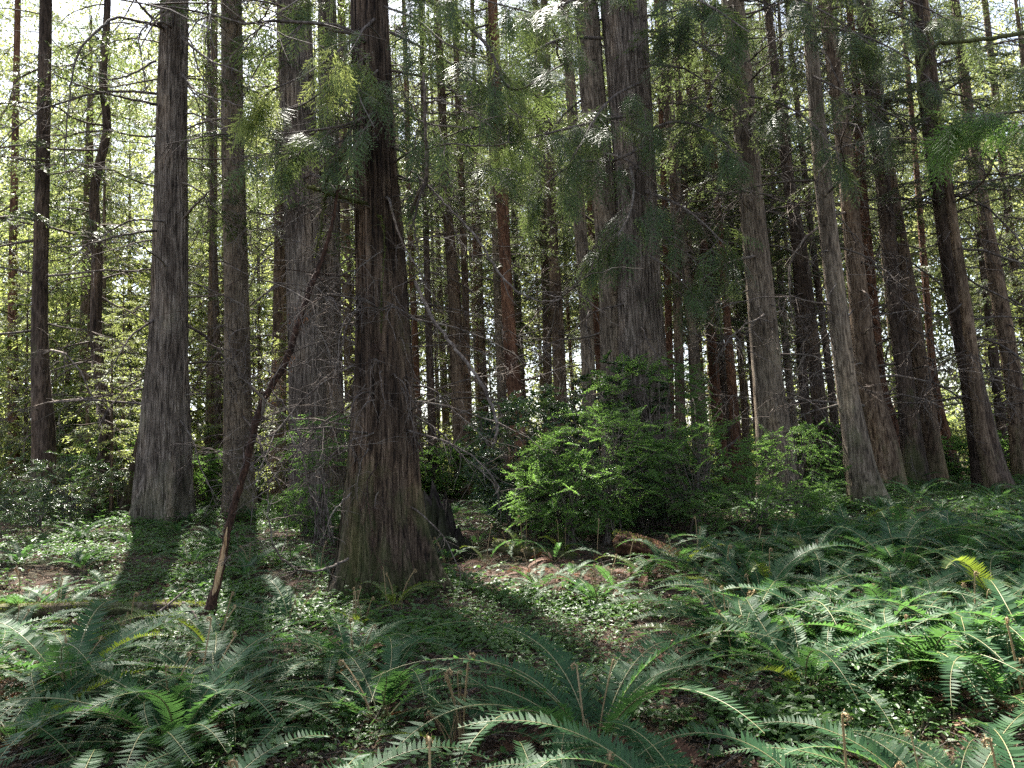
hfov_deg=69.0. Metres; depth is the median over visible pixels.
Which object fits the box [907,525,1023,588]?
sword fern
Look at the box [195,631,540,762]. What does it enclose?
sword fern
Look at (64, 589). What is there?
sword fern
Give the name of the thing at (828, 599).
sword fern
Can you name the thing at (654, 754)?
sword fern
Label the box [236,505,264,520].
sword fern
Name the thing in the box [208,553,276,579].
sword fern
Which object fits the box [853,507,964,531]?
sword fern
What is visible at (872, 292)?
conifer tree
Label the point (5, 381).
young conifer
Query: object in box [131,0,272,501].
conifer tree
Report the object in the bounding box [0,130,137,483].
young conifer
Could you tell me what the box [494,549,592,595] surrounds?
sword fern
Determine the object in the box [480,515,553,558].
sword fern
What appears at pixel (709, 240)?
conifer tree
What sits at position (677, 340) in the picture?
conifer tree
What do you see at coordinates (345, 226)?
conifer tree
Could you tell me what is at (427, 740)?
sword fern
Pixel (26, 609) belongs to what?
sword fern
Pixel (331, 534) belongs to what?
sword fern
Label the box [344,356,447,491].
young conifer
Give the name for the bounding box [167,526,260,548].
sword fern
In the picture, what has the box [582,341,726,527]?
shrub
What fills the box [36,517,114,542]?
sword fern
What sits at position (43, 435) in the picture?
conifer tree
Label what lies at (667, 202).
conifer tree
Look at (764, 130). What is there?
conifer tree
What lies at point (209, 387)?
conifer tree
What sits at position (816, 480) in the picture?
sword fern
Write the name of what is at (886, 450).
conifer tree
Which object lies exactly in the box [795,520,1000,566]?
sword fern
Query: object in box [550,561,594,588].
sword fern
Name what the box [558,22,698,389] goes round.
conifer tree
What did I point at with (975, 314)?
young conifer
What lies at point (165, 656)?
sword fern
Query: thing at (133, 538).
sword fern
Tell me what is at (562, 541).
sword fern
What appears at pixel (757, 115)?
conifer tree
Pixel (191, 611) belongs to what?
fallen branch
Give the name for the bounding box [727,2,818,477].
conifer tree
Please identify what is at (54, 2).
sky
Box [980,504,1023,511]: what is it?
sword fern
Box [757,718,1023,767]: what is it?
sword fern
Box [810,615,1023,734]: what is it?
sword fern
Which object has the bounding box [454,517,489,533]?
sword fern
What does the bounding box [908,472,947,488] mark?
sword fern
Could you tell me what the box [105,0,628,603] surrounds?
cedar tree
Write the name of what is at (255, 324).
young conifer
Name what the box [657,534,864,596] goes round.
sword fern
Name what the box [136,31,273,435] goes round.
conifer tree
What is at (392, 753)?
sword fern
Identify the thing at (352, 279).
conifer tree
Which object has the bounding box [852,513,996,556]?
sword fern
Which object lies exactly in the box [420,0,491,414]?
conifer tree
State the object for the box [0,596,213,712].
sword fern
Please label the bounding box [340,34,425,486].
conifer tree
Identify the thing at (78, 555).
sword fern
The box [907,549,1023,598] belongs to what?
sword fern
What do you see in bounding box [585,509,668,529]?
sword fern
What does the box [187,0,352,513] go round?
conifer tree
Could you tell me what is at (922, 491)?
sword fern
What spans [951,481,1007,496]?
sword fern
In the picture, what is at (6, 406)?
young conifer
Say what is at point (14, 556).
sword fern
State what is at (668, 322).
conifer tree
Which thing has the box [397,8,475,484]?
conifer tree
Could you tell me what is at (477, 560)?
sword fern
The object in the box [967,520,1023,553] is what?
sword fern
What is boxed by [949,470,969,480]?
sword fern
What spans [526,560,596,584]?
sword fern
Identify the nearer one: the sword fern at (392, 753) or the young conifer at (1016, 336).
the sword fern at (392, 753)
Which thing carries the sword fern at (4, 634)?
on the ground at (42, 565)
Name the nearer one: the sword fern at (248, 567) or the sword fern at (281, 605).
the sword fern at (281, 605)
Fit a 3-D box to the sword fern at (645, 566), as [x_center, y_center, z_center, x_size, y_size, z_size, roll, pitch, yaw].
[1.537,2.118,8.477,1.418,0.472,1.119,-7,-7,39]
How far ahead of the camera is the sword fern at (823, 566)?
7.07 m
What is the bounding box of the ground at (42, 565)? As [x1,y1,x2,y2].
[0,459,1023,767]
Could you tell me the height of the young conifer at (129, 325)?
17.882 m
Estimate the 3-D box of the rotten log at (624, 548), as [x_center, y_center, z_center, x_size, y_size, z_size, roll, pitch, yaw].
[1.906,2.151,9.244,1.420,0.682,0.334,-6,-7,33]
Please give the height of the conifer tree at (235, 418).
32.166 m
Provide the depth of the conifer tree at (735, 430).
23.13 m
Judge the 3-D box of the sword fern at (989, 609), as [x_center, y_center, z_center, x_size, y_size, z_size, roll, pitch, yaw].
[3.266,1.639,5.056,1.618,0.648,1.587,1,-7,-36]
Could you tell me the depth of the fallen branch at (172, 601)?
7.21 m
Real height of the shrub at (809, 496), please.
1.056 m
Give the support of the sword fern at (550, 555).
on the ground at (42, 565)
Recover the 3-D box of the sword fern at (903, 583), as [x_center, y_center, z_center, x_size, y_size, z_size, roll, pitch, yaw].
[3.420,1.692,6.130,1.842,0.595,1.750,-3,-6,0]
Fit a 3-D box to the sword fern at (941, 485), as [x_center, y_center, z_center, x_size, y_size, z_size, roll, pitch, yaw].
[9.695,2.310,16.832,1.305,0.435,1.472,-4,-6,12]
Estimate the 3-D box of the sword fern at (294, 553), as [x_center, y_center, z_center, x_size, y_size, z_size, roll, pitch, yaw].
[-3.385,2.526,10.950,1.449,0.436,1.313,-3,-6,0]
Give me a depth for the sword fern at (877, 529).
8.97 m
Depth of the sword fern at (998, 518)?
8.75 m
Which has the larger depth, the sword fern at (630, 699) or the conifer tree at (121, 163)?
the conifer tree at (121, 163)
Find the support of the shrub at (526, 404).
on the ground at (42, 565)
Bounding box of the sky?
[0,0,1023,446]
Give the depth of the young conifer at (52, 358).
35.44 m
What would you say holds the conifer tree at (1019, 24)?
on the ground at (42, 565)
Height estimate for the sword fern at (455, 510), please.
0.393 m
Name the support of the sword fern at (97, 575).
on the ground at (42, 565)
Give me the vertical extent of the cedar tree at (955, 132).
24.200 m
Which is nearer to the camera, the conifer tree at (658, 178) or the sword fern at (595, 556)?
the sword fern at (595, 556)
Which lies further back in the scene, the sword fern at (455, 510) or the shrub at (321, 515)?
the sword fern at (455, 510)
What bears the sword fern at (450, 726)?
on the ground at (42, 565)
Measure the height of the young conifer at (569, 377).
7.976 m
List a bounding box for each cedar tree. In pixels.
[0,0,315,526]
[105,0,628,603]
[168,0,460,528]
[193,0,476,504]
[460,0,783,530]
[492,0,787,515]
[912,20,1023,195]
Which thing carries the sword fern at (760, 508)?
on the ground at (42, 565)
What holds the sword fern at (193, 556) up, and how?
on the ground at (42, 565)
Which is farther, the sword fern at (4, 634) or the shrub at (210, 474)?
the shrub at (210, 474)
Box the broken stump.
[423,480,477,562]
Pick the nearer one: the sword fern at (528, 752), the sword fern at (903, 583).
the sword fern at (528, 752)
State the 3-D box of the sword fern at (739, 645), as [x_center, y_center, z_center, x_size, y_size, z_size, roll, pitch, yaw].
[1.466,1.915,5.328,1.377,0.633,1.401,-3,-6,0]
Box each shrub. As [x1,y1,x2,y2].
[0,451,63,524]
[0,478,99,532]
[13,450,127,526]
[59,431,137,508]
[192,448,256,510]
[212,437,287,503]
[252,474,343,536]
[269,411,349,546]
[419,442,479,498]
[455,383,598,534]
[468,454,547,529]
[485,455,634,538]
[489,449,644,548]
[505,405,700,543]
[568,350,675,528]
[568,449,721,533]
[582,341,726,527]
[618,411,767,535]
[666,473,848,538]
[743,417,851,518]
[793,417,843,472]
[941,435,969,480]
[997,424,1010,473]
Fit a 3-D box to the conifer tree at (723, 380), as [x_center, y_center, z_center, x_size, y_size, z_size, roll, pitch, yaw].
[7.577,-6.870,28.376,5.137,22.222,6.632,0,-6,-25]
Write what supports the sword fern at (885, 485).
on the ground at (42, 565)
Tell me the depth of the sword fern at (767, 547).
8.07 m
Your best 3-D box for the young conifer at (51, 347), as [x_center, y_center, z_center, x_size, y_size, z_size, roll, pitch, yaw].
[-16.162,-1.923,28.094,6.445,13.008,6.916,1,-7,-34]
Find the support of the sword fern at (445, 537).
on the ground at (42, 565)
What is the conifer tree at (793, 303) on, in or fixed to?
on the ground at (42, 565)
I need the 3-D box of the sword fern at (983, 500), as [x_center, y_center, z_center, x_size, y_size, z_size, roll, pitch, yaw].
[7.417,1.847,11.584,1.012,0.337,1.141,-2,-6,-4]
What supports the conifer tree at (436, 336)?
on the ground at (42, 565)
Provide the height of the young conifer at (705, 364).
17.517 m
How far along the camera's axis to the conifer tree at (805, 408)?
25.75 m
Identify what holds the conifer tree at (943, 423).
on the ground at (42, 565)
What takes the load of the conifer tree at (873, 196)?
on the ground at (42, 565)
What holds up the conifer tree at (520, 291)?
on the ground at (42, 565)
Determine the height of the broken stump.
1.702 m
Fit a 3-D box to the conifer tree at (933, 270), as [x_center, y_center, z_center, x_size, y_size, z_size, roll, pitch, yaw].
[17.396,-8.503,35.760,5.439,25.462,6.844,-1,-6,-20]
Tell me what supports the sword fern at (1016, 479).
on the ground at (42, 565)
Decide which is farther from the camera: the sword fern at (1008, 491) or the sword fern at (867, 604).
the sword fern at (1008, 491)
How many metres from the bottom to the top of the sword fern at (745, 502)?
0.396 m
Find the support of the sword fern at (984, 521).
on the ground at (42, 565)
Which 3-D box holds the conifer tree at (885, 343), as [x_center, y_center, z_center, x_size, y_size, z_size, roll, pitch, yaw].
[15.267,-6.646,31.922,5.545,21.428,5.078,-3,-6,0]
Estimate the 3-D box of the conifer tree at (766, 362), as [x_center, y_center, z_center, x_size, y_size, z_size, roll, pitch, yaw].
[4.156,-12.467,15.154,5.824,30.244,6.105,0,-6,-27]
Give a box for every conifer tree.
[0,0,79,496]
[0,0,223,519]
[0,0,264,523]
[0,122,31,399]
[3,0,153,502]
[8,0,344,520]
[52,28,152,384]
[108,17,208,404]
[116,428,138,517]
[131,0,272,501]
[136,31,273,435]
[137,28,248,324]
[144,0,275,498]
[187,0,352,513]
[187,25,221,445]
[191,29,270,383]
[258,0,440,459]
[274,27,340,228]
[317,1,402,389]
[337,0,563,495]
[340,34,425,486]
[341,0,557,498]
[341,48,418,291]
[344,0,602,490]
[350,0,535,488]
[388,0,473,426]
[391,0,563,487]
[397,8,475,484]
[403,12,473,446]
[403,26,471,439]
[418,14,492,439]
[419,0,545,469]
[419,0,571,468]
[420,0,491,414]
[423,1,573,493]
[431,28,491,382]
[443,0,600,463]
[464,38,575,432]
[475,0,726,492]
[475,3,546,435]
[481,34,586,433]
[497,0,607,467]
[508,0,595,413]
[509,1,586,359]
[516,0,586,448]
[522,1,588,426]
[526,19,613,461]
[547,0,816,489]
[556,3,797,488]
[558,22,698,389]
[565,3,612,355]
[599,0,806,433]
[611,0,934,509]
[632,0,999,509]
[647,0,781,486]
[649,0,842,490]
[649,10,705,455]
[650,9,789,483]
[653,0,802,486]
[656,0,792,482]
[657,23,739,458]
[659,0,825,483]
[660,0,1023,480]
[660,48,790,455]
[670,0,998,492]
[672,52,744,451]
[674,0,821,481]
[686,2,840,471]
[695,0,1015,484]
[697,20,805,454]
[707,0,795,420]
[719,2,822,429]
[722,0,888,476]
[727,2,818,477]
[730,0,843,477]
[731,14,821,451]
[733,6,802,377]
[738,0,1019,482]
[752,1,814,384]
[756,0,1023,486]
[768,0,1023,493]
[782,0,1006,480]
[797,11,916,350]
[805,11,909,349]
[807,8,937,385]
[827,45,919,412]
[831,0,1023,494]
[834,0,948,405]
[839,0,1023,480]
[889,0,1023,377]
[905,0,1023,463]
[955,0,1023,461]
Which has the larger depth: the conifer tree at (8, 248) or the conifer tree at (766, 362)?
the conifer tree at (8, 248)
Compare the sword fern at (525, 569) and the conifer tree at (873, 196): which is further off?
the conifer tree at (873, 196)
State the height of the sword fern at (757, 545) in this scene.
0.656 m
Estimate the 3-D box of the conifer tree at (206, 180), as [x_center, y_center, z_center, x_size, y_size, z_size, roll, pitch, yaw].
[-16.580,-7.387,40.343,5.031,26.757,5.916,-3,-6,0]
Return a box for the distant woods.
[0,0,1023,498]
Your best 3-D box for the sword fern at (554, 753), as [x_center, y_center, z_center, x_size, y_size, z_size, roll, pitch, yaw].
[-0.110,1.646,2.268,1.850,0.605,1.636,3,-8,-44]
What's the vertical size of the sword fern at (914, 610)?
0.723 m
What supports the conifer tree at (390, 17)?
on the ground at (42, 565)
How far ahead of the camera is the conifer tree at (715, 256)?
33.41 m
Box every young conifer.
[0,126,212,510]
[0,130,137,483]
[0,153,116,493]
[0,166,138,497]
[0,214,108,481]
[0,231,78,500]
[0,282,30,457]
[0,296,30,487]
[0,301,30,514]
[2,151,202,443]
[8,215,145,508]
[18,86,220,480]
[51,298,142,515]
[57,279,194,513]
[59,138,287,501]
[95,238,204,482]
[188,112,344,458]
[189,177,343,445]
[190,293,288,500]
[200,296,271,492]
[202,255,288,496]
[222,291,354,493]
[254,310,331,504]
[255,369,288,473]
[343,239,476,489]
[343,333,438,483]
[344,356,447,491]
[418,275,482,482]
[448,318,498,470]
[493,236,581,455]
[536,316,582,449]
[684,222,798,434]
[684,336,751,459]
[793,362,811,474]
[883,325,967,461]
[934,256,1022,455]
[951,267,1023,461]
[963,103,1023,431]
[983,212,1023,469]
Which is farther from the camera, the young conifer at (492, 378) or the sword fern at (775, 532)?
the young conifer at (492, 378)
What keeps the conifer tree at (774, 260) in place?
on the ground at (42, 565)
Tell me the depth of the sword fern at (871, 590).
5.89 m
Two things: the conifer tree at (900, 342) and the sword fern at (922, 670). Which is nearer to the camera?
the sword fern at (922, 670)
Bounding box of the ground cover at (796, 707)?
[0,469,1023,767]
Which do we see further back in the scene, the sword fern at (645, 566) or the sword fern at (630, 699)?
the sword fern at (645, 566)
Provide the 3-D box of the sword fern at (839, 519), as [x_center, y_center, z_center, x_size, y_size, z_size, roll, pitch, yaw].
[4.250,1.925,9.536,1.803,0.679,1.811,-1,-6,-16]
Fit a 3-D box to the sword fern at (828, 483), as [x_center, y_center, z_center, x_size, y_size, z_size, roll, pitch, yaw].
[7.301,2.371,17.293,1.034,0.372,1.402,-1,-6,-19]
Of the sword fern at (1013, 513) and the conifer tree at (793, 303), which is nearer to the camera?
the sword fern at (1013, 513)
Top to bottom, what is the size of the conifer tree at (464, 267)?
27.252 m
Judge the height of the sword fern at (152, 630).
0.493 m
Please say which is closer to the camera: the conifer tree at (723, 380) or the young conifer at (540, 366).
the conifer tree at (723, 380)
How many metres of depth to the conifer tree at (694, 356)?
22.18 m
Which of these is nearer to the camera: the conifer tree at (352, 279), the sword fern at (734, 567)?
the sword fern at (734, 567)
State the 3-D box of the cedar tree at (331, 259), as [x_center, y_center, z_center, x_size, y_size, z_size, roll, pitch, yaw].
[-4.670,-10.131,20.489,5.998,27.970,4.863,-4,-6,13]
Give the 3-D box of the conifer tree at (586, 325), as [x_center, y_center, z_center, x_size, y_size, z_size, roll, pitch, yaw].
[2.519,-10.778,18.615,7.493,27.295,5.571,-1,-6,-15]
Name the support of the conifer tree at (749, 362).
on the ground at (42, 565)
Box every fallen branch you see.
[150,587,188,616]
[182,601,196,619]
[665,535,776,567]
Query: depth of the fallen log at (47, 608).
7.52 m
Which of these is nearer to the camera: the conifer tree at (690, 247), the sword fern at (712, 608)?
the sword fern at (712, 608)
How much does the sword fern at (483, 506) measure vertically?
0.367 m
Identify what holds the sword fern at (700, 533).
on the ground at (42, 565)
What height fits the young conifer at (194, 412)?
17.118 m
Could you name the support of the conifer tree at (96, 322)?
on the ground at (42, 565)
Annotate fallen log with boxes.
[0,598,205,618]
[491,537,576,560]
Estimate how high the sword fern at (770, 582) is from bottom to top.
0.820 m
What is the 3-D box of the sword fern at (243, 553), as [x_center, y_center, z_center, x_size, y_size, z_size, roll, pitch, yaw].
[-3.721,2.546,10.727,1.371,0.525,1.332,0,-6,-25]
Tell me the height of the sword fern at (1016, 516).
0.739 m
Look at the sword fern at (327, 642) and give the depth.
5.43 m
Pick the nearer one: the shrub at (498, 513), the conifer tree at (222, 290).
the shrub at (498, 513)
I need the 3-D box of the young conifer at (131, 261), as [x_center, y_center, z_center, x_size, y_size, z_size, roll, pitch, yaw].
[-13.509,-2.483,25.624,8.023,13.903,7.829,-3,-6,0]
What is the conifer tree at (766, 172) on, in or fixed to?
on the ground at (42, 565)
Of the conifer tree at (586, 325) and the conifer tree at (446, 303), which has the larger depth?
the conifer tree at (446, 303)
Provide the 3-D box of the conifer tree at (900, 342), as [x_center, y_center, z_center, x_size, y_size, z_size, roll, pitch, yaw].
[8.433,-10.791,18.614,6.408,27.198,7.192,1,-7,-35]
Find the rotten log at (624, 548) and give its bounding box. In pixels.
[611,529,707,566]
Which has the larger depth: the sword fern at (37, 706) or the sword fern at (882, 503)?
the sword fern at (882, 503)
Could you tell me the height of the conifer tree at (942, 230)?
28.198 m
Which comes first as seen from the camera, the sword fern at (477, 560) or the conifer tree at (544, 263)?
the sword fern at (477, 560)
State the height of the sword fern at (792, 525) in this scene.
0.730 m
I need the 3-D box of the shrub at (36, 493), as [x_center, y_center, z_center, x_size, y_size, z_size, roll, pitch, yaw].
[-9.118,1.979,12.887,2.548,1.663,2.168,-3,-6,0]
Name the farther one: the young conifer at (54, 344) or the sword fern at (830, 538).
the young conifer at (54, 344)
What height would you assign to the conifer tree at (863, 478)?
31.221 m
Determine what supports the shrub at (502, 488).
on the ground at (42, 565)
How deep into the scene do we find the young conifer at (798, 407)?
30.01 m
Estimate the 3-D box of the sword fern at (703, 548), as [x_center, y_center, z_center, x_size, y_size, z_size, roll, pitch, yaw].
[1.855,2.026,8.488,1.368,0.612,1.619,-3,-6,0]
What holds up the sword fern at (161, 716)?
on the ground at (42, 565)
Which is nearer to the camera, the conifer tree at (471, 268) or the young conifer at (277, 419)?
the young conifer at (277, 419)
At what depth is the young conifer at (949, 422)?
28.32 m
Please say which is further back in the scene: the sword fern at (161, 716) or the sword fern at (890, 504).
the sword fern at (890, 504)
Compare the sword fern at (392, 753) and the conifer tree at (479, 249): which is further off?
the conifer tree at (479, 249)
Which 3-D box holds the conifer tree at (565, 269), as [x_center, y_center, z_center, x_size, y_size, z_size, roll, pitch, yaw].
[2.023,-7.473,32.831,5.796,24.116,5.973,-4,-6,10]
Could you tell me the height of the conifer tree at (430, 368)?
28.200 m
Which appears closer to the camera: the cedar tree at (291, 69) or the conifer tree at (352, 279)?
the cedar tree at (291, 69)
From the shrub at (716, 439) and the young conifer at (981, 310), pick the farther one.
the young conifer at (981, 310)
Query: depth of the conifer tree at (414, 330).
28.36 m
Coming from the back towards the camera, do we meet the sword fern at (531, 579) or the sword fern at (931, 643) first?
the sword fern at (531, 579)
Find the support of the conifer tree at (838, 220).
on the ground at (42, 565)
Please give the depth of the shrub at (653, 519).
11.89 m
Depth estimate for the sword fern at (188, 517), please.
14.96 m
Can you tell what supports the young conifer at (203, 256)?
on the ground at (42, 565)
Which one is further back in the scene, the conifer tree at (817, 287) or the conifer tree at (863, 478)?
the conifer tree at (817, 287)
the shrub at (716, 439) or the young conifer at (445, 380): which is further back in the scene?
the young conifer at (445, 380)
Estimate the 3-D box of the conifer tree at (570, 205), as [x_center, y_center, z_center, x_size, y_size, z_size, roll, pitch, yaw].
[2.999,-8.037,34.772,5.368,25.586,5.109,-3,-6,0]
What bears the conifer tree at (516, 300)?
on the ground at (42, 565)
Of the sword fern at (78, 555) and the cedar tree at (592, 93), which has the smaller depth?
the sword fern at (78, 555)
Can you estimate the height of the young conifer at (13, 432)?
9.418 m
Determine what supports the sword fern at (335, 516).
on the ground at (42, 565)
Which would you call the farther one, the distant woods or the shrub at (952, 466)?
the distant woods
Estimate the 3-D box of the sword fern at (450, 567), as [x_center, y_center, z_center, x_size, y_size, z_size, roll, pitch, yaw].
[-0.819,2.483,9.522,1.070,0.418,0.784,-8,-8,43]
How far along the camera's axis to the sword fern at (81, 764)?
3.44 m
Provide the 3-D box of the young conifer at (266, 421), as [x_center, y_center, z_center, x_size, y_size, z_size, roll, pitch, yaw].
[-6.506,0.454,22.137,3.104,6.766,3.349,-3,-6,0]
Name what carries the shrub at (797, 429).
on the ground at (42, 565)
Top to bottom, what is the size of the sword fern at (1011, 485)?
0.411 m
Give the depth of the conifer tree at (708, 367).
43.07 m
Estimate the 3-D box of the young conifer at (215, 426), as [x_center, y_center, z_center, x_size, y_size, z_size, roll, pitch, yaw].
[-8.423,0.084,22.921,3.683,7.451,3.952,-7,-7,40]
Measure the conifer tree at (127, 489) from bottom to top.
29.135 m
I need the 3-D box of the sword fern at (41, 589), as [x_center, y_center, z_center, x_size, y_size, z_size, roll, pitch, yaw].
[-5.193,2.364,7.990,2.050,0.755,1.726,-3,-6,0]
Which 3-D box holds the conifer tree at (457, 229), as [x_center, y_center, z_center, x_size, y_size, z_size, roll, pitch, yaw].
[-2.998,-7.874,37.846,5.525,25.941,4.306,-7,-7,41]
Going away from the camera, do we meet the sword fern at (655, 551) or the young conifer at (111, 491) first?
the sword fern at (655, 551)
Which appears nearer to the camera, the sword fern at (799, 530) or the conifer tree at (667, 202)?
the sword fern at (799, 530)
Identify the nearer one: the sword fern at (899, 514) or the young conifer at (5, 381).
the sword fern at (899, 514)
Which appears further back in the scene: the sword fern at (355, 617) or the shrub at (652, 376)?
the shrub at (652, 376)
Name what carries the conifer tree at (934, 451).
on the ground at (42, 565)
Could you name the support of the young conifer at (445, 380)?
on the ground at (42, 565)
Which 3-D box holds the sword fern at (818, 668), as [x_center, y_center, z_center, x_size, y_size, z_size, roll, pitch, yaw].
[1.932,1.781,4.590,1.707,0.703,1.841,-4,-6,15]
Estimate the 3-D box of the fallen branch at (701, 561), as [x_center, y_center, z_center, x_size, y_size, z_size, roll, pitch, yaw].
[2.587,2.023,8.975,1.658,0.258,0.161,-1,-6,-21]
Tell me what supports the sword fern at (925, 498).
on the ground at (42, 565)
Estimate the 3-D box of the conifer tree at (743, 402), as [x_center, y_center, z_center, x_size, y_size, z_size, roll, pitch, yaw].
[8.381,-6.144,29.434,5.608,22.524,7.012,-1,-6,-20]
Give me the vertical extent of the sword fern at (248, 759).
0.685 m
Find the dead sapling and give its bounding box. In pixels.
[146,167,412,621]
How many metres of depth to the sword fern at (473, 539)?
11.64 m
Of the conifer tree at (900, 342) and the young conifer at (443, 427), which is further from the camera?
the young conifer at (443, 427)
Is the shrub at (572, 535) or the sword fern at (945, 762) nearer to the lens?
the sword fern at (945, 762)
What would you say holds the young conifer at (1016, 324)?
on the ground at (42, 565)
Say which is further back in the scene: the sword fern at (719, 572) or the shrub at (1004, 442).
the shrub at (1004, 442)
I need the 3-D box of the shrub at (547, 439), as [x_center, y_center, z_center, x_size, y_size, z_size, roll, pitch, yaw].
[1.299,1.339,11.144,2.712,2.148,2.250,0,-6,-28]
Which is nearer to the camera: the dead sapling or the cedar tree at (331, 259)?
the dead sapling
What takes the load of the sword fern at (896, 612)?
on the ground at (42, 565)
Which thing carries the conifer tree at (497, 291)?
on the ground at (42, 565)
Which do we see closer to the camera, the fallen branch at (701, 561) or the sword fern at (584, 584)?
the sword fern at (584, 584)
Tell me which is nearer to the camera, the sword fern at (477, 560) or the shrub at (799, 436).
the sword fern at (477, 560)
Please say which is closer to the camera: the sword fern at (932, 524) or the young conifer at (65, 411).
the sword fern at (932, 524)
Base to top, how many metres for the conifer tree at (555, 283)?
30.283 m
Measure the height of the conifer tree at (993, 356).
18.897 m
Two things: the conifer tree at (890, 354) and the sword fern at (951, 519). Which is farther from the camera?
the conifer tree at (890, 354)
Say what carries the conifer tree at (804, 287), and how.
on the ground at (42, 565)
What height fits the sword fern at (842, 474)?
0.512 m
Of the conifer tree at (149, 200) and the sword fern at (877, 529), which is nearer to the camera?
the sword fern at (877, 529)
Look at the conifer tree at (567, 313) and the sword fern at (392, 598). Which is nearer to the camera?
the sword fern at (392, 598)
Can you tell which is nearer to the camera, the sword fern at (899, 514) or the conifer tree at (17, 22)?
the sword fern at (899, 514)
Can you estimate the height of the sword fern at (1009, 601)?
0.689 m
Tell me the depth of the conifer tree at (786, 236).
29.23 m
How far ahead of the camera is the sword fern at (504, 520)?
13.61 m
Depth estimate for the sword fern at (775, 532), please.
9.51 m
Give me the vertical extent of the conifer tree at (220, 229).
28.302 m
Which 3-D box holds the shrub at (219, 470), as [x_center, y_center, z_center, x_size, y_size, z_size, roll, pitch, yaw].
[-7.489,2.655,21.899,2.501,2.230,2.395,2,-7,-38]
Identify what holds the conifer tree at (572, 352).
on the ground at (42, 565)
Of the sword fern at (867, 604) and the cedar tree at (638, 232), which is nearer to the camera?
the sword fern at (867, 604)
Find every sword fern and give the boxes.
[0,538,69,563]
[0,568,144,619]
[0,572,110,628]
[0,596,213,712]
[0,604,99,652]
[0,609,214,741]
[0,615,74,683]
[0,631,387,767]
[0,644,193,763]
[0,652,334,758]
[11,616,372,749]
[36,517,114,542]
[40,591,187,653]
[46,547,123,569]
[67,569,143,596]
[71,749,200,767]
[97,530,168,545]
[99,599,241,638]
[111,592,302,672]
[118,750,181,767]
[135,730,329,767]
[140,542,229,567]
[148,520,209,534]
[157,511,218,527]
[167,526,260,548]
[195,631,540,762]
[201,542,302,568]
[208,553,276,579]
[214,574,319,627]
[217,737,490,767]
[230,544,327,574]
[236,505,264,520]
[236,613,480,690]
[271,542,334,578]
[315,528,338,542]
[319,512,340,526]
[319,585,401,626]
[341,566,440,611]
[369,651,557,767]
[372,622,794,767]
[423,732,519,767]
[433,536,457,543]
[433,537,479,562]
[441,500,478,516]
[444,566,475,578]
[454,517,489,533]
[457,500,496,518]
[457,524,531,572]
[458,711,693,767]
[464,512,506,545]
[477,511,514,530]
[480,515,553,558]
[490,564,553,583]
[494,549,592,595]
[512,740,620,767]
[514,724,700,767]
[515,540,602,567]
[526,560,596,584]
[528,519,605,557]
[533,563,654,604]
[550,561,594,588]
[552,503,614,528]
[564,518,616,563]
[571,554,672,600]
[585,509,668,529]
[590,578,856,660]
[595,544,711,594]
[613,535,728,576]
[613,538,660,581]
[616,539,717,573]
[617,628,733,718]
[624,540,872,623]
[624,545,778,597]
[625,597,883,687]
[625,602,821,675]
[638,708,947,767]
[643,574,949,642]
[646,516,747,555]
[655,543,860,609]
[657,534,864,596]
[664,536,840,577]
[681,596,983,735]
[698,525,796,561]
[701,583,967,670]
[708,521,839,556]
[719,496,771,510]
[722,508,874,543]
[722,706,1023,767]
[725,498,788,517]
[730,522,881,575]
[733,521,889,574]
[739,548,916,610]
[741,519,849,544]
[746,579,935,623]
[746,607,1023,712]
[747,593,1023,710]
[757,584,995,661]
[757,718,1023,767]
[760,557,1021,629]
[779,518,936,560]
[791,503,908,538]
[793,507,1019,590]
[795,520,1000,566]
[803,476,844,493]
[804,506,923,547]
[809,480,844,491]
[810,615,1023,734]
[813,504,970,545]
[813,550,1023,613]
[826,470,844,481]
[835,569,1023,665]
[840,483,905,500]
[841,543,1023,616]
[847,495,915,513]
[848,497,947,523]
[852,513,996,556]
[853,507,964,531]
[855,581,1023,651]
[863,531,1023,571]
[865,578,1023,716]
[879,511,1023,562]
[883,478,960,501]
[904,493,982,513]
[906,505,1023,533]
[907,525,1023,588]
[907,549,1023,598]
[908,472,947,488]
[910,478,975,492]
[915,520,1023,566]
[917,513,1015,548]
[939,509,1023,547]
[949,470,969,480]
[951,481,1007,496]
[958,511,1022,545]
[959,482,1023,501]
[960,491,1020,509]
[963,500,1023,521]
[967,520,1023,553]
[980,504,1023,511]
[998,483,1023,496]
[1012,476,1023,484]
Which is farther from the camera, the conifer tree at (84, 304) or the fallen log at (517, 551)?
the conifer tree at (84, 304)
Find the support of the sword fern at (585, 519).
on the ground at (42, 565)
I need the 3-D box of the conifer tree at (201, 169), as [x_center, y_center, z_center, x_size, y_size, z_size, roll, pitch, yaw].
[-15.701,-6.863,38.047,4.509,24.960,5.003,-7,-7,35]
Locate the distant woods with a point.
(524, 306)
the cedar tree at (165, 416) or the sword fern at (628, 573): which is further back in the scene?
the cedar tree at (165, 416)
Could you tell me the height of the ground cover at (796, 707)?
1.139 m
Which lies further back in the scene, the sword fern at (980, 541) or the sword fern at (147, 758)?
the sword fern at (980, 541)
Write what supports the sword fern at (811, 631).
on the ground at (42, 565)
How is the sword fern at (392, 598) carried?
on the ground at (42, 565)
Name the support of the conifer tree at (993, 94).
on the ground at (42, 565)
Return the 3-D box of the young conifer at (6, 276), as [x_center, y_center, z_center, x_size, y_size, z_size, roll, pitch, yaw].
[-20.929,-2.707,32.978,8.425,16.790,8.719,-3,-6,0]
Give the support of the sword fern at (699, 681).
on the ground at (42, 565)
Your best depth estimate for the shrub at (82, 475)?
18.41 m

